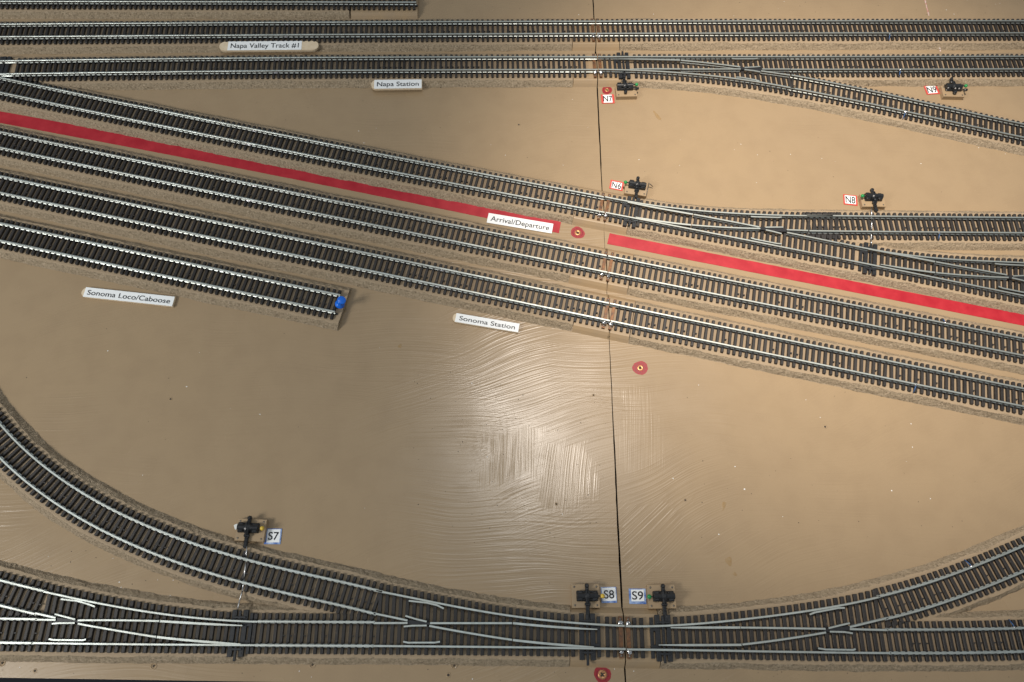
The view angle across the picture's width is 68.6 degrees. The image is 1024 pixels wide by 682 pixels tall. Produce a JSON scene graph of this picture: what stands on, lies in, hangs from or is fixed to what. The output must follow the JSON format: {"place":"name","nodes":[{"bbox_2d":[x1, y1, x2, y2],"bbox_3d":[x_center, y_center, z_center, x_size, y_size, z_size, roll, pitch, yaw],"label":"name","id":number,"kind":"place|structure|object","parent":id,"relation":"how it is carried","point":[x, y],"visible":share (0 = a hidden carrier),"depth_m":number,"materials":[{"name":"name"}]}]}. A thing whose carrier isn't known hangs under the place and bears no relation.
{"place":"outdoors","nodes":[
{"label":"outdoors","id":0,"kind":"place"},
{"bbox_2d":[0,678,242,681],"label":"floor","id":1,"kind":"structure","parent":0,"point":[48,680],"depth_m":1.14,"materials":[{"name":"grey"}]},
{"bbox_2d":[0,0,624,681],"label":"ground","id":2,"kind":"structure","parent":0,"point":[346,440],"depth_m":0.38,"materials":[{"name":"beige paint"}]},
{"bbox_2d":[0,560,251,609],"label":"roadbed","id":3,"kind":"structure","parent":2,"relation":"on","point":[76,584],"depth_m":0.34,"materials":[{"name":"paint"}]},
{"bbox_2d":[0,571,49,621],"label":"track","id":4,"kind":"structure","parent":3,"relation":"on","point":[23,586],"depth_m":0.34,"materials":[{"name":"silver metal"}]},
{"bbox_2d":[81,287,175,306],"bbox_3d":[-0.203,-0.023,0.396,0.049,0.002,0.006,6,68,1],"label":"name label","id":5,"kind":"object","parent":2,"relation":"on","point":[128,297],"visible":1,"depth_m":0.40,"materials":[{"name":"white paper"}]},
{"bbox_2d":[150,663,156,669],"bbox_3d":[-0.159,0.144,0.332,0.003,0.001,0.003,0,68,-2],"label":"screw","id":6,"kind":"object","parent":2,"relation":"attached to","point":[153,665],"visible":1,"depth_m":0.33,"materials":[{"name":"metal"}]},
{"bbox_2d":[0,0,350,19],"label":"roadbed","id":7,"kind":"structure","parent":2,"relation":"on","point":[148,13],"depth_m":0.47,"materials":[{"name":"paint"}]},
{"bbox_2d":[0,0,417,10],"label":"track","id":8,"kind":"structure","parent":7,"relation":"on","point":[383,4],"depth_m":0.47,"materials":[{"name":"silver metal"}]},
{"bbox_2d":[0,214,351,330],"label":"roadbed","id":9,"kind":"structure","parent":2,"relation":"on","point":[192,294],"depth_m":0.40,"materials":[{"name":"paint"}]},
{"bbox_2d":[0,218,341,319],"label":"track","id":10,"kind":"structure","parent":9,"relation":"on","point":[141,254],"depth_m":0.40,"materials":[{"name":"silver metal"}]},
{"bbox_2d":[335,296,345,308],"bbox_3d":[-0.090,-0.020,0.393,0.006,0.009,0.005,0,68,-2],"label":"push pin","id":11,"kind":"object","parent":9,"relation":"on","point":[340,302],"visible":1,"depth_m":0.39,"materials":[{"name":"blue plastic"}]},
{"bbox_2d":[0,389,381,610],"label":"roadbed","id":12,"kind":"structure","parent":2,"relation":"on","point":[26,429],"depth_m":0.35,"materials":[{"name":"paint"}]},
{"bbox_2d":[0,408,383,620],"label":"track","id":13,"kind":"structure","parent":12,"relation":"on","point":[175,537],"depth_m":0.35,"materials":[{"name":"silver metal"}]},
{"bbox_2d":[234,516,268,548],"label":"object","id":14,"kind":"object","parent":2,"relation":"on","point":[249,529],"visible":1,"depth_m":0.35,"materials":[{"name":"metal"}]},
{"bbox_2d":[237,546,246,608],"bbox_3d":[-0.123,0.108,0.343,0.002,0.001,0.028,0,68,-2],"label":"linkage wire","id":15,"kind":"object","parent":14,"relation":"attached to","point":[243,580],"visible":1,"depth_m":0.34,"materials":[{"name":"silver metal"}]},
{"bbox_2d":[264,529,281,543],"bbox_3d":[-0.113,0.092,0.354,0.008,0.001,0.007,0,68,-2],"label":"number card","id":16,"kind":"object","parent":2,"relation":"on","point":[273,536],"visible":1,"depth_m":0.35,"materials":[{"name":"white paper"}]},
{"bbox_2d":[0,111,560,232],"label":"tape stripe","id":17,"kind":"object","parent":2,"relation":"on","point":[82,132],"visible":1,"depth_m":0.43,"materials":[{"name":"red plastic"}]},
{"bbox_2d":[487,213,552,232],"bbox_3d":[0.004,-0.066,0.419,0.037,0.001,0.006,10,68,2],"label":"name label","id":18,"kind":"object","parent":17,"relation":"on","point":[520,223],"visible":1,"depth_m":0.42,"materials":[{"name":"white paper"}]},
{"bbox_2d":[0,603,569,666],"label":"roadbed","id":19,"kind":"structure","parent":2,"relation":"on","point":[408,659],"depth_m":0.33,"materials":[{"name":"paint"}]},
{"bbox_2d":[0,610,41,651],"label":"track","id":20,"kind":"structure","parent":19,"relation":"on","point":[17,642],"depth_m":0.33,"materials":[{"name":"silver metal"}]},
{"bbox_2d":[32,584,258,660],"bbox_3d":[-0.162,0.125,0.334,0.099,0.004,0.028,3,68,0],"label":"turnout","id":21,"kind":"object","parent":19,"relation":"on","point":[57,620],"visible":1,"depth_m":0.33,"materials":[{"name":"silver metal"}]},
{"bbox_2d":[255,613,376,654],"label":"track","id":22,"kind":"structure","parent":19,"relation":"on","point":[316,622],"depth_m":0.33,"materials":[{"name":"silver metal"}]},
{"bbox_2d":[373,583,625,665],"bbox_3d":[-0.006,0.128,0.338,0.113,0.004,0.030,3,68,0],"label":"turnout","id":23,"kind":"object","parent":19,"relation":"on","point":[420,623],"visible":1,"depth_m":0.34,"materials":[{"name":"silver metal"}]},
{"bbox_2d":[0,19,571,54],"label":"roadbed","id":24,"kind":"structure","parent":2,"relation":"on","point":[327,46],"depth_m":0.46,"materials":[{"name":"paint"}]},
{"bbox_2d":[0,20,288,44],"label":"track","id":25,"kind":"structure","parent":24,"relation":"on","point":[139,37],"depth_m":0.46,"materials":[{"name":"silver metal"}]},
{"bbox_2d":[219,41,318,51],"bbox_3d":[-0.148,-0.179,0.457,0.060,0.002,0.008,0,68,-2],"label":"name label","id":26,"kind":"object","parent":24,"relation":"on","point":[270,46],"visible":1,"depth_m":0.46,"materials":[{"name":"white paper"}]},
{"bbox_2d":[285,19,595,42],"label":"track","id":27,"kind":"structure","parent":24,"relation":"on","point":[437,35],"depth_m":0.46,"materials":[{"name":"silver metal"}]},
{"bbox_2d":[0,125,575,282],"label":"roadbed","id":28,"kind":"structure","parent":2,"relation":"on","point":[323,227],"depth_m":0.42,"materials":[{"name":"paint"}]},
{"bbox_2d":[0,128,257,206],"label":"track","id":29,"kind":"structure","parent":28,"relation":"on","point":[32,138],"depth_m":0.42,"materials":[{"name":"silver metal"}]},
{"bbox_2d":[248,181,607,280],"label":"track","id":30,"kind":"structure","parent":28,"relation":"on","point":[426,221],"depth_m":0.41,"materials":[{"name":"silver metal"}]},
{"bbox_2d":[0,81,578,224],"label":"roadbed","id":31,"kind":"structure","parent":2,"relation":"on","point":[336,173],"depth_m":0.43,"materials":[{"name":"paint"}]},
{"bbox_2d":[0,76,255,150],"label":"track","id":32,"kind":"structure","parent":31,"relation":"on","point":[35,86],"depth_m":0.43,"materials":[{"name":"silver metal"}]},
{"bbox_2d":[248,127,604,220],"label":"track","id":33,"kind":"structure","parent":31,"relation":"on","point":[377,155],"depth_m":0.42,"materials":[{"name":"silver metal"}]},
{"bbox_2d":[0,168,579,330],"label":"roadbed","id":34,"kind":"structure","parent":2,"relation":"on","point":[412,292],"depth_m":0.41,"materials":[{"name":"paint"}]},
{"bbox_2d":[0,171,444,292],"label":"track","id":35,"kind":"structure","parent":34,"relation":"on","point":[185,216],"depth_m":0.41,"materials":[{"name":"silver metal"}]},
{"bbox_2d":[437,265,609,328],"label":"track","id":36,"kind":"structure","parent":34,"relation":"on","point":[604,320],"depth_m":0.40,"materials":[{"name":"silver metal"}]},
{"bbox_2d":[7,53,572,90],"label":"roadbed","id":37,"kind":"structure","parent":2,"relation":"on","point":[323,82],"depth_m":0.45,"materials":[{"name":"paint"}]},
{"bbox_2d":[0,56,15,83],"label":"turnout","id":38,"kind":"object","parent":37,"relation":"on","point":[6,62],"visible":1,"depth_m":0.45,"materials":[{"name":"silver metal"}]},
{"bbox_2d":[10,55,279,81],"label":"track","id":39,"kind":"structure","parent":37,"relation":"on","point":[124,73],"depth_m":0.45,"materials":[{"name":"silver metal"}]},
{"bbox_2d":[275,54,597,78],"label":"track","id":40,"kind":"structure","parent":37,"relation":"on","point":[404,71],"depth_m":0.45,"materials":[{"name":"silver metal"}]},
{"bbox_2d":[351,0,417,19],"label":"roadbed block","id":41,"kind":"structure","parent":2,"relation":"on","point":[361,13],"depth_m":0.47,"materials":[{"name":"beige wood"}]},
{"bbox_2d":[371,79,421,89],"bbox_3d":[-0.069,-0.153,0.450,0.030,0.002,0.007,0,68,-2],"label":"name label","id":42,"kind":"object","parent":2,"relation":"on","point":[410,84],"visible":1,"depth_m":0.45,"materials":[{"name":"white paper"}]},
{"bbox_2d":[371,574,569,626],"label":"roadbed","id":43,"kind":"structure","parent":2,"relation":"on","point":[467,595],"depth_m":0.34,"materials":[{"name":"paint"}]},
{"bbox_2d":[453,313,519,332],"bbox_3d":[-0.014,-0.009,0.396,0.036,0.002,0.005,10,68,2],"label":"name label","id":44,"kind":"object","parent":2,"relation":"on","point":[494,324],"visible":1,"depth_m":0.40,"materials":[{"name":"white paper"}]},
{"bbox_2d":[19,14,978,679],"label":"paint specks","id":45,"kind":"object","parent":2,"relation":"on","point":[487,456],"visible":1,"depth_m":0.37,"materials":[{"name":"white"}]},
{"bbox_2d":[571,226,584,237],"bbox_3d":[0.037,-0.061,0.419,0.008,0.001,0.008,0,68,-2],"label":"ringed screw","id":46,"kind":"object","parent":2,"relation":"on","point":[575,230],"visible":1,"depth_m":0.42,"materials":[{"name":"red paint"}]},
{"bbox_2d":[570,19,595,50],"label":"roadbed block","id":47,"kind":"structure","parent":2,"relation":"on","point":[581,45],"depth_m":0.47,"materials":[{"name":"beige wood"}]},
{"bbox_2d":[571,54,596,86],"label":"roadbed block","id":48,"kind":"structure","parent":2,"relation":"on","point":[589,80],"depth_m":0.46,"materials":[{"name":"beige wood"}]},
{"bbox_2d":[571,583,604,619],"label":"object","id":49,"kind":"object","parent":2,"relation":"on","point":[587,596],"visible":1,"depth_m":0.34,"materials":[{"name":"wood"}]},
{"bbox_2d":[572,187,603,230],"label":"roadbed block","id":50,"kind":"structure","parent":2,"relation":"on","point":[585,222],"depth_m":0.42,"materials":[{"name":"beige wood"}]},
{"bbox_2d":[569,243,607,290],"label":"roadbed block","id":51,"kind":"structure","parent":2,"relation":"on","point":[585,281],"depth_m":0.41,"materials":[{"name":"beige wood"}]},
{"bbox_2d":[572,289,608,339],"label":"roadbed block","id":52,"kind":"structure","parent":2,"relation":"on","point":[589,330],"depth_m":0.40,"materials":[{"name":"beige wood"}]},
{"bbox_2d":[569,606,624,667],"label":"roadbed block","id":53,"kind":"structure","parent":2,"relation":"on","point":[603,661],"depth_m":0.34,"materials":[{"name":"beige wood"}]},
{"bbox_2d":[594,667,610,681],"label":"ringed screw","id":54,"kind":"object","parent":2,"relation":"on","point":[605,676],"visible":1,"depth_m":0.34,"materials":[{"name":"red paint"}]},
{"bbox_2d":[601,587,616,602],"bbox_3d":[0.045,0.117,0.348,0.007,0.001,0.007,0,68,-2],"label":"number card","id":55,"kind":"object","parent":2,"relation":"on","point":[610,593],"visible":1,"depth_m":0.35,"materials":[{"name":"white paper"}]},
{"bbox_2d":[592,0,1023,681],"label":"ground","id":56,"kind":"structure","parent":0,"point":[856,484],"depth_m":0.38,"materials":[{"name":"beige paint"}]},
{"bbox_2d":[26,2,952,680],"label":"grit","id":57,"kind":"object","parent":56,"relation":"on","point":[480,450],"visible":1,"depth_m":0.36,"materials":[{"name":"brown"}]},
{"bbox_2d":[594,19,618,50],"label":"roadbed block","id":58,"kind":"structure","parent":56,"relation":"on","point":[606,45],"depth_m":0.47,"materials":[{"name":"beige wood"}]},
{"bbox_2d":[602,87,611,93],"bbox_3d":[0.058,-0.152,0.456,0.006,0.001,0.007,0,68,-2],"label":"ringed screw","id":59,"kind":"object","parent":56,"relation":"on","point":[606,90],"visible":1,"depth_m":0.46,"materials":[{"name":"red paint"}]},
{"bbox_2d":[601,94,614,103],"bbox_3d":[0.058,-0.146,0.453,0.008,0.001,0.007,0,68,-2],"label":"number card","id":60,"kind":"object","parent":56,"relation":"on","point":[607,98],"visible":1,"depth_m":0.45,"materials":[{"name":"white paper"}]},
{"bbox_2d":[596,54,620,86],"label":"roadbed block","id":61,"kind":"structure","parent":56,"relation":"on","point":[613,81],"depth_m":0.46,"materials":[{"name":"beige wood"}]},
{"bbox_2d":[609,180,623,190],"bbox_3d":[0.060,-0.089,0.430,0.009,0.001,0.008,0,68,-2],"label":"number card","id":62,"kind":"object","parent":56,"relation":"on","point":[616,185],"visible":1,"depth_m":0.43,"materials":[{"name":"white paper"}]},
{"bbox_2d":[603,191,631,234],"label":"roadbed block","id":63,"kind":"structure","parent":56,"relation":"on","point":[613,227],"depth_m":0.42,"materials":[{"name":"beige wood"}]},
{"bbox_2d":[606,249,632,294],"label":"roadbed block","id":64,"kind":"structure","parent":56,"relation":"on","point":[618,288],"depth_m":0.41,"materials":[{"name":"beige wood"}]},
{"bbox_2d":[607,295,634,342],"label":"roadbed block","id":65,"kind":"structure","parent":56,"relation":"on","point":[619,336],"depth_m":0.40,"materials":[{"name":"beige wood"}]},
{"bbox_2d":[615,72,638,99],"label":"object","id":66,"kind":"object","parent":56,"relation":"on","point":[624,90],"visible":1,"depth_m":0.45,"materials":[{"name":"metal"}]},
{"bbox_2d":[624,176,646,198],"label":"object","id":67,"kind":"object","parent":56,"relation":"on","point":[637,188],"visible":1,"depth_m":0.42,"materials":[{"name":"wood"}]},
{"bbox_2d":[629,589,645,603],"bbox_3d":[0.058,0.118,0.348,0.008,0.001,0.007,0,68,-2],"label":"number card","id":68,"kind":"object","parent":56,"relation":"on","point":[637,596],"visible":1,"depth_m":0.35,"materials":[{"name":"white paper"}]},
{"bbox_2d":[632,361,647,374],"bbox_3d":[0.066,0.014,0.390,0.008,0.001,0.008,0,68,-2],"label":"ringed screw","id":69,"kind":"object","parent":56,"relation":"on","point":[640,367],"visible":1,"depth_m":0.39,"materials":[{"name":"red paint"}]},
{"bbox_2d":[622,607,659,668],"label":"roadbed block","id":70,"kind":"structure","parent":56,"relation":"on","point":[647,661],"depth_m":0.34,"materials":[{"name":"beige wood"}]},
{"bbox_2d":[646,584,676,620],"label":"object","id":71,"kind":"object","parent":56,"relation":"on","point":[662,596],"visible":1,"depth_m":0.34,"materials":[{"name":"wood"}]},
{"bbox_2d":[630,79,795,106],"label":"roadbed","id":72,"kind":"structure","parent":56,"relation":"on","point":[751,93],"depth_m":0.46,"materials":[{"name":"paint"}]},
{"bbox_2d":[598,51,793,95],"bbox_3d":[0.111,-0.163,0.456,0.118,0.004,0.032,0,68,-2],"label":"turnout","id":73,"kind":"object","parent":72,"relation":"on","point":[682,72],"visible":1,"depth_m":0.46,"materials":[{"name":"silver metal"}]},
{"bbox_2d":[644,198,786,225],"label":"roadbed","id":74,"kind":"structure","parent":56,"relation":"on","point":[767,210],"depth_m":0.42,"materials":[{"name":"paint"}]},
{"bbox_2d":[725,557,731,565],"bbox_3d":[0.102,0.104,0.355,0.003,0.001,0.004,0,68,-2],"label":"glue drip","id":75,"kind":"object","parent":56,"relation":"on","point":[728,560],"visible":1,"depth_m":0.35},
{"bbox_2d":[668,580,880,617],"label":"roadbed","id":76,"kind":"structure","parent":56,"relation":"on","point":[863,586],"depth_m":0.35,"materials":[{"name":"paint"}]},
{"bbox_2d":[607,233,1023,325],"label":"tape stripe","id":77,"kind":"object","parent":56,"relation":"on","point":[816,279],"visible":1,"depth_m":0.41,"materials":[{"name":"red plastic"}]},
{"bbox_2d":[618,18,1023,50],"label":"roadbed","id":78,"kind":"structure","parent":56,"relation":"on","point":[761,44],"depth_m":0.47,"materials":[{"name":"paint"}]},
{"bbox_2d":[596,19,1023,41],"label":"track","id":79,"kind":"structure","parent":78,"relation":"on","point":[986,34],"depth_m":0.47,"materials":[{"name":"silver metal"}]},
{"bbox_2d":[620,53,1023,86],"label":"roadbed","id":80,"kind":"structure","parent":56,"relation":"on","point":[905,81],"depth_m":0.46,"materials":[{"name":"paint"}]},
{"bbox_2d":[787,54,1023,77],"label":"track","id":81,"kind":"structure","parent":80,"relation":"on","point":[908,58],"depth_m":0.46,"materials":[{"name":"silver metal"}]},
{"bbox_2d":[626,198,1023,314],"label":"roadbed","id":82,"kind":"structure","parent":56,"relation":"on","point":[856,275],"depth_m":0.41,"materials":[{"name":"paint"}]},
{"bbox_2d":[603,194,840,265],"bbox_3d":[0.116,-0.067,0.418,0.132,0.004,0.034,9,68,2],"label":"turnout","id":83,"kind":"object","parent":82,"relation":"on","point":[773,230],"visible":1,"depth_m":0.42,"materials":[{"name":"silver metal"}]},
{"bbox_2d":[838,240,1023,304],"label":"turnout","id":84,"kind":"object","parent":82,"relation":"on","point":[871,266],"visible":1,"depth_m":0.41,"materials":[{"name":"silver metal"}]},
{"bbox_2d":[627,254,1023,374],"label":"roadbed","id":85,"kind":"structure","parent":56,"relation":"on","point":[748,313],"depth_m":0.40,"materials":[{"name":"paint"}]},
{"bbox_2d":[606,252,1023,363],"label":"track","id":86,"kind":"structure","parent":85,"relation":"on","point":[907,317],"depth_m":0.40,"materials":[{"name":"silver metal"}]},
{"bbox_2d":[628,301,1023,425],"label":"roadbed","id":87,"kind":"structure","parent":56,"relation":"on","point":[856,385],"depth_m":0.39,"materials":[{"name":"paint"}]},
{"bbox_2d":[608,299,1023,414],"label":"track","id":88,"kind":"structure","parent":87,"relation":"on","point":[909,366],"depth_m":0.39,"materials":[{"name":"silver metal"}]},
{"bbox_2d":[657,609,1023,671],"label":"roadbed","id":89,"kind":"structure","parent":56,"relation":"on","point":[846,665],"depth_m":0.34,"materials":[{"name":"paint"}]},
{"bbox_2d":[625,589,890,662],"bbox_3d":[0.111,0.129,0.340,0.120,0.004,0.031,0,68,-2],"label":"turnout","id":90,"kind":"object","parent":89,"relation":"on","point":[833,630],"visible":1,"depth_m":0.34,"materials":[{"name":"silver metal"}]},
{"bbox_2d":[884,619,1023,661],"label":"track","id":91,"kind":"structure","parent":89,"relation":"on","point":[952,652],"depth_m":0.34,"materials":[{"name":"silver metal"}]},
{"bbox_2d":[843,194,857,205],"bbox_3d":[0.194,-0.081,0.431,0.009,0.001,0.008,0,68,-2],"label":"number card","id":92,"kind":"object","parent":56,"relation":"on","point":[849,199],"visible":1,"depth_m":0.43,"materials":[{"name":"white paper"}]},
{"bbox_2d":[858,188,885,212],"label":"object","id":93,"kind":"object","parent":56,"relation":"on","point":[874,200],"visible":1,"depth_m":0.43,"materials":[{"name":"wood"}]},
{"bbox_2d":[785,209,1023,250],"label":"roadbed","id":94,"kind":"structure","parent":56,"relation":"on","point":[968,244],"depth_m":0.42,"materials":[{"name":"paint"}]},
{"bbox_2d":[805,212,1023,240],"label":"track","id":95,"kind":"structure","parent":94,"relation":"on","point":[938,218],"depth_m":0.42,"materials":[{"name":"silver metal"}]},
{"bbox_2d":[790,79,1023,155],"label":"roadbed","id":96,"kind":"structure","parent":56,"relation":"on","point":[913,126],"depth_m":0.45,"materials":[{"name":"paint"}]},
{"bbox_2d":[789,73,1023,145],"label":"track","id":97,"kind":"structure","parent":96,"relation":"on","point":[932,119],"depth_m":0.45,"materials":[{"name":"silver metal"}]},
{"bbox_2d":[924,86,939,94],"bbox_3d":[0.258,-0.154,0.462,0.009,0.001,0.008,0,68,-2],"label":"number card","id":98,"kind":"object","parent":56,"relation":"on","point":[929,90],"visible":1,"depth_m":0.46,"materials":[{"name":"white paper"}]},
{"bbox_2d":[867,525,1023,618],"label":"roadbed","id":99,"kind":"structure","parent":56,"relation":"on","point":[954,558],"depth_m":0.35,"materials":[{"name":"paint"}]},
{"bbox_2d":[874,536,1023,626],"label":"track","id":100,"kind":"structure","parent":99,"relation":"on","point":[972,566],"depth_m":0.35,"materials":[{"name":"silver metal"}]},
{"bbox_2d":[938,77,967,99],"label":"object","id":101,"kind":"object","parent":56,"relation":"on","point":[952,90],"visible":1,"depth_m":0.46,"materials":[{"name":"metal"}]},
{"bbox_2d":[884,246,1023,273],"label":"roadbed","id":102,"kind":"structure","parent":56,"relation":"on","point":[972,255],"depth_m":0.42,"materials":[{"name":"paint"}]}
]}

